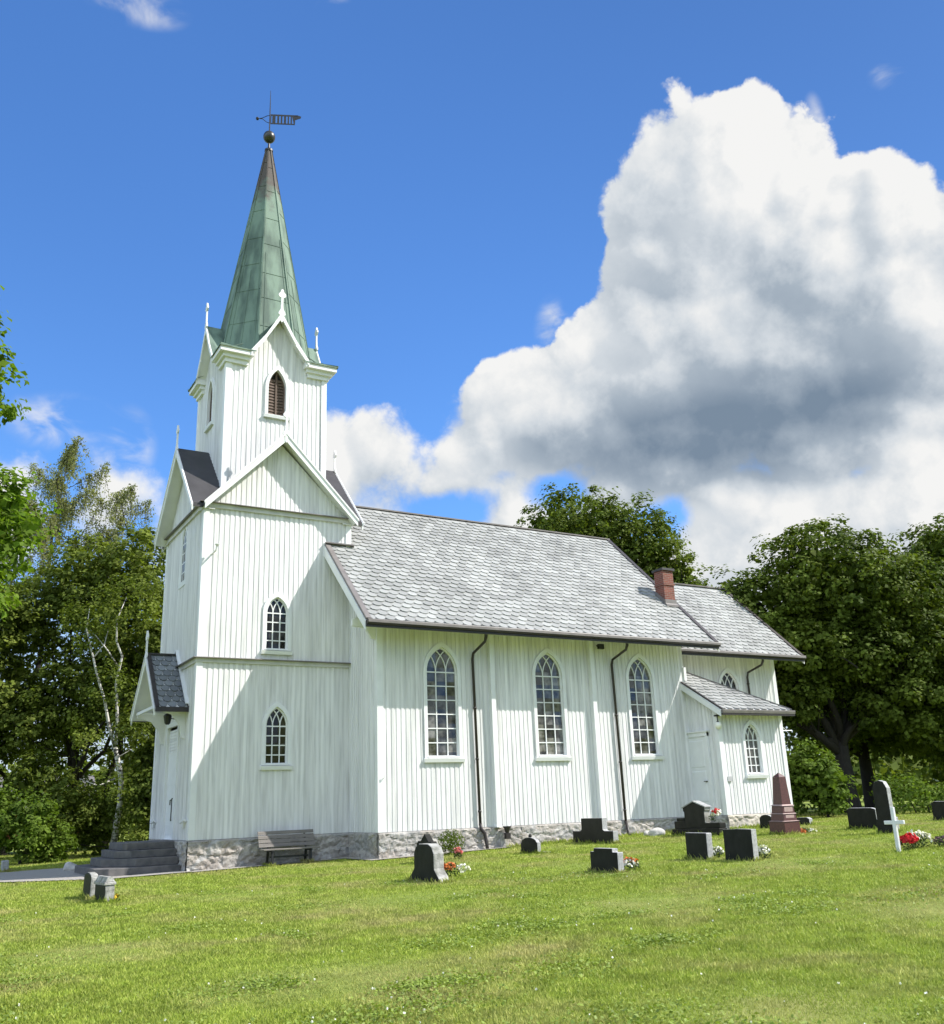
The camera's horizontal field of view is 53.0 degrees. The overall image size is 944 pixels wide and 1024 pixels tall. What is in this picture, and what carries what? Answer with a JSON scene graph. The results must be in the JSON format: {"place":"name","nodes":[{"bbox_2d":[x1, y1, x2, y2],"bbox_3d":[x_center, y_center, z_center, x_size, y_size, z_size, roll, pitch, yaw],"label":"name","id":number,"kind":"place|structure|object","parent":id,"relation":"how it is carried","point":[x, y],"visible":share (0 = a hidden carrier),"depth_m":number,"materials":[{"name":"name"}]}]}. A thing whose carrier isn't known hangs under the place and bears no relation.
{"place":"outdoors","nodes":[
{"label":"outdoors","id":0,"kind":"place"},
{"bbox_2d":[0,847,503,881],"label":"gravel path","id":1,"kind":"structure","parent":0,"point":[45,874],"depth_m":28.22,"materials":[{"name":"grey gravel"}]},
{"bbox_2d":[63,862,75,870],"bbox_3d":[-13.069,11.630,30.864,0.547,0.420,0.589,8,-20,-29],"label":"rock","id":2,"kind":"object","parent":1,"relation":"on","point":[69,866],"visible":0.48,"depth_m":30.68,"materials":[{"name":"grey stone"}]},
{"bbox_2d":[257,829,319,864],"bbox_3d":[-5.448,9.970,28.128,1.740,0.950,0.689,8,-20,-29],"label":"garden bench","id":3,"kind":"object","parent":1,"relation":"on","point":[289,836],"visible":0.99,"depth_m":28.24,"materials":[{"name":"grey wood"}]},
{"bbox_2d":[0,791,943,1023],"bbox_3d":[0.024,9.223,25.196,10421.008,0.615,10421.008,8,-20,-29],"label":"lawn","id":4,"kind":"structure","parent":0,"point":[358,982],"depth_m":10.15,"materials":[{"name":"plant"}]},
{"bbox_2d":[0,860,8,870],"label":"gravestone","id":5,"kind":"object","parent":4,"relation":"on","point":[5,864],"visible":0.59,"depth_m":32.28,"materials":[{"name":"grey stone"}]},
{"bbox_2d":[0,497,46,610],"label":"birch tree","id":6,"kind":"object","parent":4,"relation":"on","point":[33,563],"visible":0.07,"depth_m":51.94,"materials":[{"name":"green plant"}]},
{"bbox_2d":[0,583,57,767],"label":"broadleaf tree","id":7,"kind":"object","parent":4,"relation":"on","point":[10,657],"visible":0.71,"depth_m":43.97,"materials":[{"name":"green plant"}]},
{"bbox_2d":[0,285,63,621],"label":"maple tree","id":8,"kind":"object","parent":4,"relation":"on","point":[27,522],"visible":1,"depth_m":21.86,"materials":[{"name":"green plant"}]},
{"bbox_2d":[0,780,78,863],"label":"hazel bush","id":9,"kind":"object","parent":4,"relation":"on","point":[30,830],"visible":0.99,"depth_m":37.14,"materials":[{"name":"green plant"}]},
{"bbox_2d":[1,436,113,854],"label":"birch tree","id":10,"kind":"object","parent":4,"relation":"on","point":[56,485],"visible":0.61,"depth_m":51.44,"materials":[{"name":"green plant"}]},
{"bbox_2d":[0,619,138,855],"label":"broadleaf tree","id":11,"kind":"object","parent":4,"relation":"on","point":[95,749],"visible":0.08,"depth_m":49.22,"materials":[{"name":"green plant"}]},
{"bbox_2d":[0,743,149,858],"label":"hazel bush","id":12,"kind":"object","parent":4,"relation":"on","point":[90,819],"visible":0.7,"depth_m":40.85,"materials":[{"name":"green plant"}]},
{"bbox_2d":[8,770,149,853],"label":"undergrowth","id":13,"kind":"object","parent":4,"relation":"on","point":[87,778],"visible":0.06,"depth_m":52.80,"materials":[{"name":"green plant"}]},
{"bbox_2d":[0,521,165,853],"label":"broadleaf tree","id":14,"kind":"object","parent":4,"relation":"on","point":[54,718],"visible":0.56,"depth_m":44.80,"materials":[{"name":"green plant"}]},
{"bbox_2d":[82,872,97,898],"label":"gravestone","id":15,"kind":"object","parent":4,"relation":"on","point":[90,878],"visible":0.69,"depth_m":20.13,"materials":[{"name":"grey stone"}]},
{"bbox_2d":[94,875,115,902],"bbox_3d":[-7.531,7.746,19.389,0.230,0.530,0.960,7,-20,-32],"label":"gravestone","id":16,"kind":"object","parent":4,"relation":"on","point":[105,886],"visible":0.87,"depth_m":19.09,"materials":[{"name":"grey stone"}]},
{"bbox_2d":[58,483,155,847],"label":"birch tree","id":17,"kind":"object","parent":4,"relation":"on","point":[121,497],"visible":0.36,"depth_m":51.80,"materials":[{"name":"green plant"}]},
{"bbox_2d":[55,564,163,841],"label":"birch tree","id":18,"kind":"object","parent":4,"relation":"on","point":[110,612],"visible":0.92,"depth_m":40.93,"materials":[{"name":"green plant"}]},
{"bbox_2d":[74,840,180,876],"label":"entrance steps","id":19,"kind":"structure","parent":4,"relation":"on","point":[133,857],"depth_m":27.59,"materials":[{"name":"stone"}]},
{"bbox_2d":[100,605,162,796],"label":"broadleaf tree","id":20,"kind":"object","parent":4,"relation":"on","point":[109,751],"visible":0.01,"depth_m":49.29,"materials":[{"name":"green plant"}]},
{"bbox_2d":[117,613,161,831],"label":"broadleaf tree","id":21,"kind":"object","parent":4,"relation":"on","point":[145,753],"visible":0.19,"depth_m":41.66,"materials":[{"name":"green plant"}]},
{"bbox_2d":[417,834,436,844],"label":"gravestone","id":22,"kind":"object","parent":4,"relation":"on","point":[426,838],"visible":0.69,"depth_m":25.37,"materials":[{"name":"grey stone"}]},
{"bbox_2d":[410,843,448,882],"bbox_3d":[-0.914,7.428,19.994,0.250,0.790,1.614,7,-20,-29],"label":"gravestone","id":23,"kind":"object","parent":4,"relation":"on","point":[428,861],"visible":0.72,"depth_m":19.78,"materials":[{"name":"grey stone"}]},
{"bbox_2d":[438,829,464,854],"bbox_3d":[-0.607,9.778,28.035,0.850,0.751,0.851,8,-20,-29],"label":"shrub","id":24,"kind":"object","parent":4,"relation":"on","point":[450,841],"visible":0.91,"depth_m":27.93,"materials":[{"name":"green plant"}]},
{"bbox_2d":[444,862,470,875],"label":"grave flowers","id":25,"kind":"object","parent":4,"relation":"on","point":[449,865],"visible":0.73,"depth_m":20.55,"materials":[{"name":"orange plant"}]},
{"bbox_2d":[453,847,462,858],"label":"grave flowers","id":26,"kind":"object","parent":4,"relation":"on","point":[458,851],"visible":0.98,"depth_m":26.11,"materials":[{"name":"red plant"}]},
{"bbox_2d":[130,91,805,872],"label":"church","id":27,"kind":"structure","parent":4,"relation":"on","point":[334,667],"depth_m":31.73,"materials":[{"name":"white paint"}]},
{"bbox_2d":[164,753,175,838],"bbox_3d":[-9.486,8.947,29.860,0.049,2.600,1.360,8,-20,-29],"label":"door","id":28,"kind":"structure","parent":27,"relation":"in","point":[172,757],"depth_m":29.99,"materials":[{"name":"white paint"}]},
{"bbox_2d":[178,526,187,589],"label":"window","id":29,"kind":"structure","parent":27,"relation":"in","point":[182,577],"depth_m":32.19,"materials":[{"name":"white paint"}]},
{"bbox_2d":[203,377,214,432],"bbox_3d":[-9.441,-3.946,34.154,0.186,2.030,0.950,8,-20,-29],"label":"belfry window","id":30,"kind":"structure","parent":27,"relation":"in","point":[210,403],"depth_m":34.26,"materials":[{"name":"white paint"}]},
{"bbox_2d":[260,702,292,769],"bbox_3d":[-6.094,6.969,29.494,1.020,2.070,0.220,8,-20,-29],"label":"window","id":31,"kind":"structure","parent":27,"relation":"in","point":[276,733],"depth_m":29.51,"materials":[{"name":"white paint"}]},
{"bbox_2d":[260,592,292,655],"bbox_3d":[-6.289,3.590,30.500,1.020,2.030,0.220,8,-20,-29],"label":"window","id":32,"kind":"structure","parent":27,"relation":"in","point":[277,612],"depth_m":30.52,"materials":[{"name":"white paint"}]},
{"bbox_2d":[263,366,289,421],"bbox_3d":[-6.926,-4.223,33.572,0.950,2.030,0.270,8,-20,-29],"label":"belfry window","id":33,"kind":"structure","parent":27,"relation":"in","point":[277,390],"depth_m":33.62,"materials":[{"name":"white paint"}]},
{"bbox_2d":[423,642,464,762],"bbox_3d":[-0.948,6.048,30.239,1.420,3.790,0.220,8,-20,-29],"label":"window","id":34,"kind":"structure","parent":27,"relation":"in","point":[442,704],"depth_m":30.25,"materials":[{"name":"white paint"}]},
{"bbox_2d":[531,648,571,760],"bbox_3d":[2.658,6.539,32.277,1.420,3.790,0.220,8,-20,-29],"label":"window","id":35,"kind":"structure","parent":27,"relation":"in","point":[551,730],"depth_m":32.29,"materials":[{"name":"white paint"}]},
{"bbox_2d":[625,653,663,759],"bbox_3d":[6.176,7.018,34.265,1.420,3.790,0.220,8,-20,-29],"label":"window","id":36,"kind":"structure","parent":27,"relation":"in","point":[645,738],"depth_m":34.28,"materials":[{"name":"white paint"}]},
{"bbox_2d":[689,736,711,813],"bbox_3d":[8.218,9.535,34.259,0.122,2.690,1.000,8,-20,-29],"label":"door","id":37,"kind":"structure","parent":27,"relation":"in","point":[701,787],"depth_m":34.26,"materials":[{"name":"white paint"}]},
{"bbox_2d":[718,667,741,690],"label":"window","id":38,"kind":"structure","parent":27,"relation":"in","point":[727,677],"depth_m":39.36,"materials":[{"name":"white paint"}]},
{"bbox_2d":[742,719,768,778],"bbox_3d":[10.220,8.606,34.402,1.040,2.080,0.220,8,-20,-29],"label":"window","id":39,"kind":"structure","parent":27,"relation":"in","point":[752,743],"depth_m":34.43,"materials":[{"name":"white paint"}]},
{"bbox_2d":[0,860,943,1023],"bbox_3d":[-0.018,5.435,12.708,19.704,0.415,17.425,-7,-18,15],"label":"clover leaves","id":40,"kind":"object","parent":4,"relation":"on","point":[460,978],"visible":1,"depth_m":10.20,"materials":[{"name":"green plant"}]},
{"bbox_2d":[0,737,943,832],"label":"wood","id":41,"kind":"object","parent":4,"relation":"on","point":[899,767],"visible":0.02,"depth_m":86.51,"materials":[{"name":"green plant"}]},
{"bbox_2d":[15,852,940,1023],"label":"clover heads","id":42,"kind":"object","parent":4,"relation":"on","point":[312,1021],"visible":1,"depth_m":9.27,"materials":[{"name":"white plant"}]},
{"bbox_2d":[521,834,550,852],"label":"gravestone","id":43,"kind":"object","parent":4,"relation":"on","point":[531,843],"visible":0.73,"depth_m":26.49,"materials":[{"name":"grey stone"}]},
{"bbox_2d":[573,818,618,843],"bbox_3d":[3.823,9.948,29.450,0.200,0.800,2.050,8,-20,-29],"label":"gravestone","id":44,"kind":"object","parent":4,"relation":"on","point":[593,829],"visible":0.77,"depth_m":29.30,"materials":[{"name":"grey stone"}]},
{"bbox_2d":[590,848,623,872],"bbox_3d":[2.783,7.213,19.526,0.150,0.520,0.950,7,-20,-28],"label":"gravestone","id":45,"kind":"object","parent":4,"relation":"on","point":[607,858],"visible":0.77,"depth_m":19.41,"materials":[{"name":"grey stone"}]},
{"bbox_2d":[514,482,713,586],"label":"linden tree","id":46,"kind":"object","parent":4,"relation":"on","point":[647,554],"visible":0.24,"depth_m":56.17,"materials":[{"name":"green plant"}]},
{"bbox_2d":[623,855,640,869],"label":"grave flowers","id":47,"kind":"object","parent":4,"relation":"on","point":[630,862],"visible":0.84,"depth_m":19.57,"materials":[{"name":"white plant"}]},
{"bbox_2d":[648,827,664,835],"bbox_3d":[6.151,10.703,31.473,0.512,0.389,0.522,8,-20,-29],"label":"rock","id":48,"kind":"object","parent":4,"relation":"on","point":[656,831],"visible":0.69,"depth_m":31.36,"materials":[{"name":"grey stone"}]},
{"bbox_2d":[685,832,712,859],"bbox_3d":[5.115,7.545,21.293,0.170,0.620,0.720,8,-20,-27],"label":"gravestone","id":49,"kind":"object","parent":4,"relation":"on","point":[698,844],"visible":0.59,"depth_m":21.18,"materials":[{"name":"grey stone"}]},
{"bbox_2d":[672,801,726,835],"bbox_3d":[7.279,9.898,30.494,0.360,1.135,2.150,9,-21,-30],"label":"grave monument","id":50,"kind":"object","parent":4,"relation":"on","point":[696,819],"visible":0.92,"depth_m":30.35,"materials":[{"name":"grey stone"}]},
{"bbox_2d":[709,807,721,820],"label":"grave flowers","id":51,"kind":"object","parent":50,"relation":"on","point":[715,811],"visible":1,"depth_m":29.83,"materials":[{"name":"white plant"}]},
{"bbox_2d":[713,845,723,856],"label":"grave flowers","id":52,"kind":"object","parent":4,"relation":"on","point":[719,850],"visible":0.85,"depth_m":21.51,"materials":[{"name":"white plant"}]},
{"bbox_2d":[723,829,758,860],"bbox_3d":[5.800,7.204,20.412,0.160,0.700,0.800,10,-21,-31],"label":"gravestone","id":53,"kind":"object","parent":4,"relation":"on","point":[742,843],"visible":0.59,"depth_m":20.32,"materials":[{"name":"grey stone"}]},
{"bbox_2d":[758,845,770,857],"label":"grave flowers","id":54,"kind":"object","parent":4,"relation":"on","point":[763,851],"visible":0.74,"depth_m":20.39,"materials":[{"name":"white plant"}]},
{"bbox_2d":[760,815,770,827],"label":"gravestone","id":55,"kind":"object","parent":4,"relation":"on","point":[765,819],"visible":0.47,"depth_m":32.07,"materials":[{"name":"grey stone"}]},
{"bbox_2d":[769,773,800,834],"bbox_3d":[9.377,8.828,28.610,0.660,1.830,0.660,7,-19,-27],"label":"obelisk","id":56,"kind":"object","parent":4,"relation":"on","point":[783,818],"visible":0.88,"depth_m":28.43,"materials":[{"name":"red stone"}]},
{"bbox_2d":[797,817,812,824],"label":"gravestone","id":57,"kind":"object","parent":4,"relation":"on","point":[802,820],"visible":0.51,"depth_m":32.87,"materials":[{"name":"grey stone"}]},
{"bbox_2d":[800,827,815,833],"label":"grave flowers","id":58,"kind":"object","parent":4,"relation":"on","point":[804,830],"visible":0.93,"depth_m":28.36,"materials":[{"name":"orange plant"}]},
{"bbox_2d":[692,513,943,812],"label":"linden tree","id":59,"kind":"object","parent":4,"relation":"on","point":[832,611],"visible":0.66,"depth_m":44.33,"materials":[{"name":"green plant"}]},
{"bbox_2d":[786,738,857,817],"bbox_3d":[14.093,11.206,39.719,3.870,3.374,2.559,-14,-21,33],"label":"lilac bush","id":60,"kind":"object","parent":4,"relation":"on","point":[818,780],"visible":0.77,"depth_m":39.06,"materials":[{"name":"green plant"}]},
{"bbox_2d":[765,589,941,807],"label":"linden tree","id":61,"kind":"object","parent":4,"relation":"on","point":[862,743],"visible":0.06,"depth_m":51.27,"materials":[{"name":"green plant"}]},
{"bbox_2d":[847,808,876,828],"bbox_3d":[11.866,9.309,28.666,0.140,0.660,1.040,6,-18,-29],"label":"gravestone","id":62,"kind":"object","parent":4,"relation":"on","point":[858,817],"visible":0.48,"depth_m":28.63,"materials":[{"name":"grey stone"}]},
{"bbox_2d":[872,780,896,833],"bbox_3d":[11.431,8.193,26.216,0.160,1.460,0.549,8,-20,-28],"label":"gravestone","id":63,"kind":"object","parent":4,"relation":"on","point":[882,796],"visible":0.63,"depth_m":26.18,"materials":[{"name":"grey stone"}]},
{"bbox_2d":[884,807,904,853],"bbox_3d":[9.056,6.809,20.219,0.060,0.960,0.500,8,-21,-26],"label":"grave cross","id":64,"kind":"object","parent":4,"relation":"on","point":[894,822],"visible":0.93,"depth_m":20.20,"materials":[{"name":"white paint"}]},
{"bbox_2d":[869,772,943,813],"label":"hedge","id":65,"kind":"object","parent":4,"relation":"on","point":[907,792],"visible":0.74,"depth_m":39.50,"materials":[{"name":"green plant"}]},
{"bbox_2d":[873,513,943,743],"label":"linden tree","id":66,"kind":"object","parent":4,"relation":"on","point":[931,541],"visible":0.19,"depth_m":49.16,"materials":[{"name":"green plant"}]},
{"bbox_2d":[899,832,918,850],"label":"grave flowers","id":67,"kind":"object","parent":4,"relation":"on","point":[909,837],"visible":0.99,"depth_m":20.40,"materials":[{"name":"red plant"}]},
{"bbox_2d":[882,731,943,771],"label":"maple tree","id":68,"kind":"object","parent":4,"relation":"on","point":[937,752],"visible":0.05,"depth_m":60.48,"materials":[{"name":"green plant"}]},
{"bbox_2d":[907,829,932,847],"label":"grave flowers","id":69,"kind":"object","parent":4,"relation":"on","point":[920,835],"visible":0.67,"depth_m":20.75,"materials":[{"name":"white plant"}]},
{"bbox_2d":[931,801,943,819],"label":"gravestone","id":70,"kind":"object","parent":4,"relation":"on","point":[938,809],"visible":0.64,"depth_m":31.39,"materials":[{"name":"grey stone"}]},
{"bbox_2d":[932,835,943,845],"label":"grave flowers","id":71,"kind":"object","parent":4,"relation":"on","point":[939,840],"visible":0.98,"depth_m":20.69,"materials":[{"name":"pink plant"}]},
{"bbox_2d":[0,0,943,783],"label":"sky","id":72,"kind":"structure","parent":0,"point":[690,253],"materials":[{"name":"blue"}]}
]}

